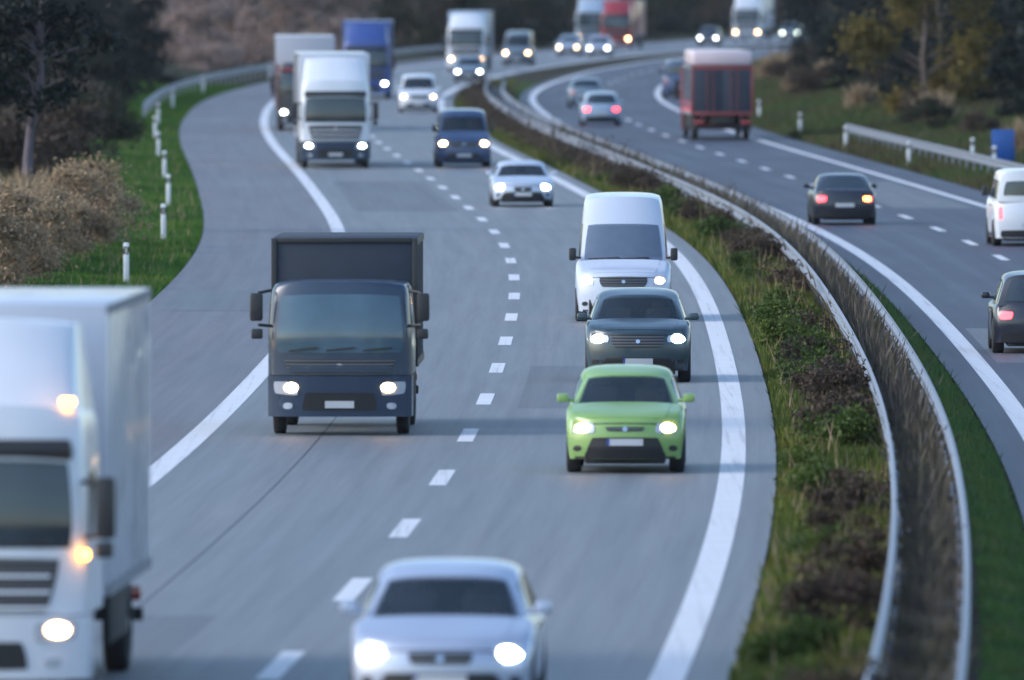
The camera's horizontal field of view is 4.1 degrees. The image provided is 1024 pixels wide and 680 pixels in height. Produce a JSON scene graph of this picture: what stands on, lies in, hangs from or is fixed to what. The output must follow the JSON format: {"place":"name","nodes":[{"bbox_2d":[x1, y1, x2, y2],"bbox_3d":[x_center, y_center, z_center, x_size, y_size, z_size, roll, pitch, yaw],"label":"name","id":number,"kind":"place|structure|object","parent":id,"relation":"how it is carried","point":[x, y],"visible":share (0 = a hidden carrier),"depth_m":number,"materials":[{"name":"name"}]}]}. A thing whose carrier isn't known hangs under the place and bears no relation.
{"place":"outdoors","nodes":[
{"label":"outdoors","id":0,"kind":"place"},
{"bbox_2d":[41,37,809,679],"bbox_3d":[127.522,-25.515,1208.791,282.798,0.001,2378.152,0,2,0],"label":"road","id":1,"kind":"structure","parent":0,"point":[605,557],"depth_m":201.13,"materials":[{"name":"grey asphalt"}]},
{"bbox_2d":[0,287,151,679],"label":"lorry","id":2,"kind":"object","parent":1,"relation":"on","point":[74,459],"visible":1,"depth_m":142.89,"materials":[{"name":"white paint"}]},
{"bbox_2d":[93,615,213,667],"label":"asphalt patch","id":3,"kind":"object","parent":1,"relation":"on","point":[157,640],"visible":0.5,"depth_m":157.34,"materials":[{"name":"grey asphalt"}]},
{"bbox_2d":[270,35,334,130],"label":"lorry","id":4,"kind":"object","parent":1,"relation":"on","point":[282,81],"visible":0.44,"depth_m":603.13,"materials":[{"name":"white paint"}]},
{"bbox_2d":[292,51,378,167],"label":"lorry","id":5,"kind":"object","parent":1,"relation":"on","point":[331,113],"visible":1,"depth_m":496.70,"materials":[{"name":"white paint"}]},
{"bbox_2d":[250,232,429,432],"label":"box lorry","id":6,"kind":"object","parent":1,"relation":"on","point":[349,313],"visible":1,"depth_m":222.61,"materials":[{"name":"blue paint"}]},
{"bbox_2d":[343,20,395,98],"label":"lorry","id":7,"kind":"object","parent":1,"relation":"on","point":[373,39],"visible":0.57,"depth_m":730.73,"materials":[{"name":"blue paint"}]},
{"bbox_2d":[332,181,457,210],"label":"asphalt patch","id":8,"kind":"object","parent":1,"relation":"on","point":[390,196],"visible":1,"depth_m":439.92,"materials":[{"name":"grey asphalt"}]},
{"bbox_2d":[396,74,440,111],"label":"minivan","id":9,"kind":"object","parent":1,"relation":"on","point":[418,92],"visible":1,"depth_m":669.78,"materials":[{"name":"white paint"}]},
{"bbox_2d":[340,558,551,679],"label":"car","id":10,"kind":"object","parent":1,"relation":"on","point":[452,619],"visible":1,"depth_m":141.35,"materials":[{"name":"silver metal"}]},
{"bbox_2d":[150,37,766,486],"bbox_3d":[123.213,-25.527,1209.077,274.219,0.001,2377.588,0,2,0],"label":"edge line","id":11,"kind":"object","parent":1,"relation":"on","point":[212,421],"visible":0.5,"depth_m":244.89,"materials":[{"name":"paint"}]},
{"bbox_2d":[432,108,493,166],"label":"van","id":12,"kind":"object","parent":1,"relation":"on","point":[461,135],"visible":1,"depth_m":499.49,"materials":[{"name":"blue metal"}]},
{"bbox_2d":[442,11,493,70],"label":"lorry","id":13,"kind":"object","parent":1,"relation":"on","point":[470,33],"visible":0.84,"depth_m":898.04,"materials":[{"name":"white paint"}]},
{"bbox_2d":[452,56,486,81],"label":"car","id":14,"kind":"object","parent":1,"relation":"on","point":[465,67],"visible":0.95,"depth_m":826.19,"materials":[{"name":"blue paint"}]},
{"bbox_2d":[254,40,766,679],"bbox_3d":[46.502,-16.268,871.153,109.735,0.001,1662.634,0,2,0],"label":"lane dashes","id":15,"kind":"object","parent":1,"relation":"on","point":[280,664],"visible":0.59,"depth_m":202.16,"materials":[{"name":"paint"}]},
{"bbox_2d":[501,31,534,64],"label":"van","id":16,"kind":"object","parent":1,"relation":"on","point":[518,47],"visible":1,"depth_m":945.99,"materials":[{"name":"grey paint"}]},
{"bbox_2d":[486,160,556,206],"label":"car","id":17,"kind":"object","parent":1,"relation":"on","point":[521,180],"visible":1,"depth_m":422.30,"materials":[{"name":"silver metal"}]},
{"bbox_2d":[518,366,584,407],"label":"asphalt patch","id":18,"kind":"object","parent":1,"relation":"on","point":[544,386],"visible":0.36,"depth_m":248.34,"materials":[{"name":"grey asphalt"}]},
{"bbox_2d":[571,0,602,43],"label":"lorry","id":19,"kind":"object","parent":1,"relation":"on","point":[588,13],"visible":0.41,"depth_m":1134.22,"materials":[{"name":"white paint"}]},
{"bbox_2d":[597,0,644,48],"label":"lorry","id":20,"kind":"object","parent":1,"relation":"on","point":[622,22],"visible":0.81,"depth_m":1105.33,"materials":[{"name":"red paint"}]},
{"bbox_2d":[569,192,677,320],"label":"van","id":21,"kind":"object","parent":1,"relation":"on","point":[623,241],"visible":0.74,"depth_m":292.08,"materials":[{"name":"paint"}]},
{"bbox_2d":[557,364,694,471],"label":"car","id":22,"kind":"object","parent":1,"relation":"on","point":[625,413],"visible":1,"depth_m":206.76,"materials":[{"name":"paint"}]},
{"bbox_2d":[577,287,698,381],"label":"car","id":23,"kind":"object","parent":1,"relation":"on","point":[640,325],"visible":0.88,"depth_m":250.23,"materials":[{"name":"teal paint"}]},
{"bbox_2d":[729,0,773,40],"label":"lorry","id":24,"kind":"object","parent":1,"relation":"on","point":[748,21],"visible":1,"depth_m":1197.28,"materials":[{"name":"white paint"}]},
{"bbox_2d":[5,3,1023,660],"bbox_3d":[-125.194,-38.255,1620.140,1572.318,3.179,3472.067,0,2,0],"label":"ground","id":25,"kind":"structure","parent":0,"point":[193,73],"depth_m":869.90,"materials":[{"name":"green plant"}]},
{"bbox_2d":[0,200,37,286],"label":"dry shrub","id":26,"kind":"object","parent":25,"relation":"on","point":[14,237],"visible":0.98,"depth_m":306.17,"materials":[{"name":"brown plant"}]},
{"bbox_2d":[0,179,71,281],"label":"dry shrub","id":27,"kind":"object","parent":25,"relation":"on","point":[9,198],"visible":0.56,"depth_m":318.97,"materials":[{"name":"brown plant"}]},
{"bbox_2d":[15,174,79,273],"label":"dry shrub","id":28,"kind":"object","parent":25,"relation":"on","point":[56,235],"visible":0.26,"depth_m":331.43,"materials":[{"name":"brown plant"}]},
{"bbox_2d":[0,102,102,180],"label":"bank shrub","id":29,"kind":"object","parent":25,"relation":"on","point":[11,154],"visible":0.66,"depth_m":451.03,"materials":[{"name":"green plant"}]},
{"bbox_2d":[20,181,92,258],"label":"dry shrub","id":30,"kind":"object","parent":25,"relation":"on","point":[64,197],"visible":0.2,"depth_m":344.88,"materials":[{"name":"brown plant"}]},
{"bbox_2d":[0,80,121,164],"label":"bank shrub","id":31,"kind":"object","parent":25,"relation":"on","point":[79,113],"visible":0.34,"depth_m":490.69,"materials":[{"name":"green plant"}]},
{"bbox_2d":[0,0,132,178],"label":"slender tree","id":32,"kind":"object","parent":25,"relation":"on","point":[20,20],"visible":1,"depth_m":384.37,"materials":[{"name":"green plant"}]},
{"bbox_2d":[17,18,117,94],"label":"yellowing tree","id":33,"kind":"object","parent":25,"relation":"on","point":[96,59],"visible":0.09,"depth_m":603.21,"materials":[{"name":"green plant"}]},
{"bbox_2d":[28,0,130,85],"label":"dark tree","id":34,"kind":"object","parent":25,"relation":"on","point":[92,9],"visible":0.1,"depth_m":668.01,"materials":[{"name":"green plant"}]},
{"bbox_2d":[54,187,127,255],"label":"dry shrub","id":35,"kind":"object","parent":25,"relation":"on","point":[99,227],"visible":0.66,"depth_m":351.17,"materials":[{"name":"brown plant"}]},
{"bbox_2d":[31,158,150,250],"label":"dry shrub","id":36,"kind":"object","parent":25,"relation":"on","point":[79,177],"visible":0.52,"depth_m":357.68,"materials":[{"name":"brown plant"}]},
{"bbox_2d":[30,0,161,102],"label":"dark tree","id":37,"kind":"object","parent":25,"relation":"on","point":[138,21],"visible":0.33,"depth_m":704.47,"materials":[{"name":"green plant"}]},
{"bbox_2d":[57,81,148,156],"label":"bank shrub","id":38,"kind":"object","parent":25,"relation":"on","point":[113,119],"visible":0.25,"depth_m":514.33,"materials":[{"name":"green plant"}]},
{"bbox_2d":[48,151,162,244],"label":"dry shrub","id":39,"kind":"object","parent":25,"relation":"on","point":[100,165],"visible":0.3,"depth_m":364.27,"materials":[{"name":"brown plant"}]},
{"bbox_2d":[63,0,174,92],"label":"dark tree","id":40,"kind":"object","parent":25,"relation":"on","point":[147,39],"visible":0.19,"depth_m":747.52,"materials":[{"name":"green plant"}]},
{"bbox_2d":[0,82,246,300],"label":"verge grass","id":41,"kind":"structure","parent":25,"relation":"on","point":[184,105],"depth_m":408.53,"materials":[{"name":"green plant"}]},
{"bbox_2d":[73,0,183,84],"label":"dark tree","id":42,"kind":"object","parent":25,"relation":"on","point":[162,79],"visible":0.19,"depth_m":790.66,"materials":[{"name":"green plant"}]},
{"bbox_2d":[131,0,249,64],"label":"autumn tree","id":43,"kind":"object","parent":25,"relation":"on","point":[180,43],"visible":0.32,"depth_m":904.97,"materials":[{"name":"brown plant"}]},
{"bbox_2d":[156,0,257,69],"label":"autumn tree","id":44,"kind":"object","parent":25,"relation":"on","point":[197,9],"visible":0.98,"depth_m":880.34,"materials":[{"name":"brown plant"}]},
{"bbox_2d":[202,0,304,59],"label":"autumn tree","id":45,"kind":"object","parent":25,"relation":"on","point":[243,22],"visible":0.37,"depth_m":954.60,"materials":[{"name":"brown plant"}]},
{"bbox_2d":[229,0,332,63],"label":"autumn tree","id":46,"kind":"object","parent":25,"relation":"on","point":[277,18],"visible":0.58,"depth_m":929.05,"materials":[{"name":"brown plant"}]},
{"bbox_2d":[142,45,445,117],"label":"verge guardrail","id":47,"kind":"object","parent":25,"relation":"on","point":[153,99],"visible":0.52,"depth_m":801.12,"materials":[{"name":"silver metal"}]},
{"bbox_2d":[271,0,377,50],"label":"autumn tree","id":48,"kind":"object","parent":25,"relation":"on","point":[317,24],"visible":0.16,"depth_m":1009.54,"materials":[{"name":"brown plant"}]},
{"bbox_2d":[294,0,381,50],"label":"autumn tree","id":49,"kind":"object","parent":25,"relation":"on","point":[352,4],"visible":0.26,"depth_m":981.12,"materials":[{"name":"brown plant"}]},
{"bbox_2d":[370,0,489,53],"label":"roadside tree","id":50,"kind":"object","parent":25,"relation":"on","point":[417,27],"visible":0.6,"depth_m":1051.11,"materials":[{"name":"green plant"}]},
{"bbox_2d":[365,0,505,41],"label":"roadside tree","id":51,"kind":"object","parent":25,"relation":"on","point":[439,9],"visible":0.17,"depth_m":1084.75,"materials":[{"name":"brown plant"}]},
{"bbox_2d":[150,33,804,465],"bbox_3d":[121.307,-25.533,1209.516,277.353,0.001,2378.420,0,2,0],"label":"hard shoulder","id":52,"kind":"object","parent":25,"relation":"on","point":[256,197],"visible":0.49,"depth_m":360.66},
{"bbox_2d":[163,290,270,310],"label":"asphalt patch","id":53,"kind":"object","parent":52,"relation":"on","point":[211,300],"visible":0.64,"depth_m":307.94,"materials":[{"name":"grey asphalt"}]},
{"bbox_2d":[465,0,582,46],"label":"roadside tree","id":54,"kind":"object","parent":25,"relation":"on","point":[503,21],"visible":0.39,"depth_m":1120.39,"materials":[{"name":"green plant"}]},
{"bbox_2d":[31,0,1023,47],"bbox_3d":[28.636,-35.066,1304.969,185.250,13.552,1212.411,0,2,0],"label":"woodland","id":55,"kind":"object","parent":25,"relation":"on","point":[369,8],"visible":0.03,"depth_m":1127.84,"materials":[{"name":"brown plant"}]},
{"bbox_2d":[481,0,575,42],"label":"roadside tree","id":56,"kind":"object","parent":25,"relation":"on","point":[522,8],"visible":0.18,"depth_m":1154.77,"materials":[{"name":"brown plant"}]},
{"bbox_2d":[569,0,707,37],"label":"roadside tree","id":57,"kind":"object","parent":25,"relation":"on","point":[670,27],"visible":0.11,"depth_m":1230.43,"materials":[{"name":"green plant"}]},
{"bbox_2d":[645,0,731,34],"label":"roadside tree","id":58,"kind":"object","parent":25,"relation":"on","point":[723,24],"visible":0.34,"depth_m":1269.93,"materials":[{"name":"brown plant"}]},
{"bbox_2d":[452,78,955,679],"bbox_3d":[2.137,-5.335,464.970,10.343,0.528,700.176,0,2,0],"label":"median grass","id":59,"kind":"structure","parent":25,"relation":"on","point":[862,456],"depth_m":209.63,"materials":[{"name":"green plant"}]},
{"bbox_2d":[669,0,793,31],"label":"roadside tree","id":60,"kind":"object","parent":25,"relation":"on","point":[709,12],"visible":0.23,"depth_m":1309.51,"materials":[{"name":"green plant"}]},
{"bbox_2d":[777,61,833,95],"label":"bank shrub","id":61,"kind":"object","parent":25,"relation":"on","point":[804,81],"visible":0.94,"depth_m":688.91,"materials":[{"name":"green plant"}]},
{"bbox_2d":[759,0,870,72],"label":"dark tree","id":62,"kind":"object","parent":25,"relation":"on","point":[807,25],"visible":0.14,"depth_m":764.05,"materials":[{"name":"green plant"}]},
{"bbox_2d":[810,0,952,88],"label":"dark tree","id":63,"kind":"object","parent":25,"relation":"on","point":[827,40],"visible":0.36,"depth_m":689.33,"materials":[{"name":"green plant"}]},
{"bbox_2d":[742,55,1023,192],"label":"bank grass","id":64,"kind":"structure","parent":25,"relation":"on","point":[827,116],"depth_m":570.78,"materials":[{"name":"green plant"}]},
{"bbox_2d":[887,91,961,132],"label":"bank shrub","id":65,"kind":"object","parent":25,"relation":"on","point":[929,108],"visible":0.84,"depth_m":556.12,"materials":[{"name":"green plant"}]},
{"bbox_2d":[828,0,1023,114],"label":"yellowing tree","id":66,"kind":"object","parent":25,"relation":"on","point":[965,46],"visible":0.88,"depth_m":598.32,"materials":[{"name":"green plant"}]},
{"bbox_2d":[850,0,1017,103],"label":"dark tree","id":67,"kind":"object","parent":25,"relation":"on","point":[903,65],"visible":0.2,"depth_m":622.03,"materials":[{"name":"green plant"}]},
{"bbox_2d":[846,124,1023,172],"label":"verge guardrail","id":68,"kind":"object","parent":25,"relation":"on","point":[974,158],"visible":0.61,"depth_m":503.50,"materials":[{"name":"silver metal"}]},
{"bbox_2d":[941,1,1023,99],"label":"dark tree","id":69,"kind":"object","parent":25,"relation":"on","point":[986,94],"visible":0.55,"depth_m":599.50,"materials":[{"name":"green plant"}]},
{"bbox_2d":[971,0,1023,116],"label":"dark tree","id":70,"kind":"object","parent":25,"relation":"on","point":[1011,49],"visible":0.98,"depth_m":559.13,"materials":[{"name":"green plant"}]},
{"bbox_2d":[490,44,1023,679],"bbox_3d":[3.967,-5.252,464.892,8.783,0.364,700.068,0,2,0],"label":"median verge grass","id":71,"kind":"structure","parent":0,"point":[974,462],"depth_m":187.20,"materials":[{"name":"green plant"}]},
{"bbox_2d":[449,69,629,180],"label":"median brush","id":72,"kind":"object","parent":71,"relation":"on","point":[475,96],"visible":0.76,"depth_m":564.38,"materials":[{"name":"brown plant"}]},
{"bbox_2d":[484,80,969,679],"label":"median guardrail","id":73,"kind":"object","parent":71,"relation":"on","point":[962,646],"visible":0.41,"depth_m":242.27,"materials":[{"name":"grey metal"}]},
{"bbox_2d":[720,231,784,265],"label":"brown shrub","id":74,"kind":"object","parent":71,"relation":"on","point":[751,243],"visible":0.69,"depth_m":338.89,"materials":[{"name":"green plant"}]},
{"bbox_2d":[535,120,992,679],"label":"rail growth","id":75,"kind":"object","parent":71,"relation":"on","point":[921,648],"visible":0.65,"depth_m":190.31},
{"bbox_2d":[741,292,822,327],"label":"green shrub","id":76,"kind":"object","parent":71,"relation":"on","point":[770,308],"visible":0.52,"depth_m":283.77,"materials":[{"name":"green plant"}]},
{"bbox_2d":[734,605,849,667],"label":"green shrub","id":77,"kind":"object","parent":71,"relation":"on","point":[762,648],"visible":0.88,"depth_m":150.04,"materials":[{"name":"green plant"}]},
{"bbox_2d":[729,649,854,679],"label":"green shrub","id":78,"kind":"object","parent":71,"relation":"on","point":[803,663],"visible":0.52,"depth_m":141.25,"materials":[{"name":"green plant"}]},
{"bbox_2d":[754,308,833,349],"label":"green shrub","id":79,"kind":"object","parent":71,"relation":"on","point":[785,328],"visible":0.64,"depth_m":269.80,"materials":[{"name":"green plant"}]},
{"bbox_2d":[771,341,849,386],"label":"green shrub","id":80,"kind":"object","parent":71,"relation":"on","point":[811,359],"visible":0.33,"depth_m":245.96,"materials":[{"name":"green plant"}]},
{"bbox_2d":[773,332,862,365],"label":"brown shrub","id":81,"kind":"object","parent":71,"relation":"on","point":[809,342],"visible":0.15,"depth_m":253.75,"materials":[{"name":"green plant"}]},
{"bbox_2d":[774,454,873,497],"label":"green shrub","id":82,"kind":"object","parent":71,"relation":"on","point":[808,476],"visible":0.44,"depth_m":196.27,"materials":[{"name":"green plant"}]},
{"bbox_2d":[750,561,903,634],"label":"brown shrub","id":83,"kind":"object","parent":71,"relation":"on","point":[843,591],"visible":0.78,"depth_m":156.58,"materials":[{"name":"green plant"}]},
{"bbox_2d":[780,517,881,557],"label":"green shrub","id":84,"kind":"object","parent":71,"relation":"on","point":[802,542],"visible":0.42,"depth_m":175.20,"materials":[{"name":"green plant"}]},
{"bbox_2d":[779,348,884,397],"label":"brown shrub","id":85,"kind":"object","parent":71,"relation":"on","point":[796,386],"visible":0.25,"depth_m":238.95,"materials":[{"name":"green plant"}]},
{"bbox_2d":[783,400,885,449],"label":"green shrub","id":86,"kind":"object","parent":71,"relation":"on","point":[850,425],"visible":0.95,"depth_m":214.60,"materials":[{"name":"green plant"}]},
{"bbox_2d":[763,651,911,679],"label":"brown shrub","id":87,"kind":"object","parent":71,"relation":"on","point":[850,675],"visible":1,"depth_m":134.98,"materials":[{"name":"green plant"}]},
{"bbox_2d":[793,356,884,407],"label":"brown shrub","id":88,"kind":"object","parent":71,"relation":"on","point":[841,377],"visible":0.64,"depth_m":232.98,"materials":[{"name":"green plant"}]},
{"bbox_2d":[787,382,896,440],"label":"brown shrub","id":89,"kind":"object","parent":71,"relation":"on","point":[851,397],"visible":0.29,"depth_m":219.12,"materials":[{"name":"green plant"}]},
{"bbox_2d":[800,496,889,536],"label":"brown shrub","id":90,"kind":"object","parent":71,"relation":"on","point":[818,516],"visible":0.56,"depth_m":182.56,"materials":[{"name":"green plant"}]},
{"bbox_2d":[779,517,919,577],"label":"brown shrub","id":91,"kind":"object","parent":71,"relation":"on","point":[860,557],"visible":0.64,"depth_m":169.45,"materials":[{"name":"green plant"}]},
{"bbox_2d":[799,466,920,514],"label":"brown shrub","id":92,"kind":"object","parent":71,"relation":"on","point":[855,493],"visible":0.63,"depth_m":188.88,"materials":[{"name":"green plant"}]},
{"bbox_2d":[519,46,1023,519],"bbox_3d":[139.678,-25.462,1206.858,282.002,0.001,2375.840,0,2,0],"label":"road","id":93,"kind":"structure","parent":0,"point":[950,276],"depth_m":408.37,"materials":[{"name":"grey asphalt"}]},
{"bbox_2d":[576,91,622,125],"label":"car","id":94,"kind":"object","parent":93,"relation":"on","point":[599,106],"visible":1,"depth_m":617.72,"materials":[{"name":"blue paint"}]},
{"bbox_2d":[674,49,753,138],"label":"lorry","id":95,"kind":"object","parent":93,"relation":"on","point":[716,88],"visible":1,"depth_m":571.75,"materials":[{"name":"red paint"}]},
{"bbox_2d":[694,70,721,110],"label":"rear door","id":96,"kind":"structure","parent":95,"relation":"in","point":[700,76],"depth_m":571.69,"materials":[{"name":"metal"}]},
{"bbox_2d":[723,70,750,110],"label":"rear door","id":97,"kind":"structure","parent":95,"relation":"in","point":[744,76],"depth_m":571.69,"materials":[{"name":"metal"}]},
{"bbox_2d":[529,47,1023,439],"bbox_3d":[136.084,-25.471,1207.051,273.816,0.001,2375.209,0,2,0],"label":"edge line","id":98,"kind":"object","parent":93,"relation":"on","point":[1011,405],"visible":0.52,"depth_m":290.44,"materials":[{"name":"paint"}]},
{"bbox_2d":[655,59,986,207],"bbox_3d":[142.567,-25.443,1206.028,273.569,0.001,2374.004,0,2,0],"label":"edge line","id":99,"kind":"object","parent":93,"relation":"on","point":[657,94],"visible":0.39,"depth_m":505.88,"materials":[{"name":"paint"}]},
{"bbox_2d":[803,173,876,224],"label":"car","id":100,"kind":"object","parent":93,"relation":"on","point":[841,196],"visible":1,"depth_m":394.26,"materials":[{"name":"black paint"}]},
{"bbox_2d":[869,182,973,207],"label":"asphalt patch","id":101,"kind":"object","parent":93,"relation":"on","point":[891,194],"visible":0.65,"depth_m":436.36,"materials":[{"name":"grey asphalt"}]},
{"bbox_2d":[965,328,1023,362],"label":"asphalt patch","id":102,"kind":"object","parent":93,"relation":"on","point":[1012,354],"visible":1,"depth_m":270.13,"materials":[{"name":"grey asphalt"}]},
{"bbox_2d":[981,270,1023,352],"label":"car","id":103,"kind":"object","parent":93,"relation":"on","point":[1006,315],"visible":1,"depth_m":268.10,"materials":[{"name":"black paint"}]},
{"bbox_2d":[982,168,1023,245],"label":"van","id":104,"kind":"object","parent":93,"relation":"on","point":[1005,212],"visible":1,"depth_m":365.49,"materials":[{"name":"white paint"}]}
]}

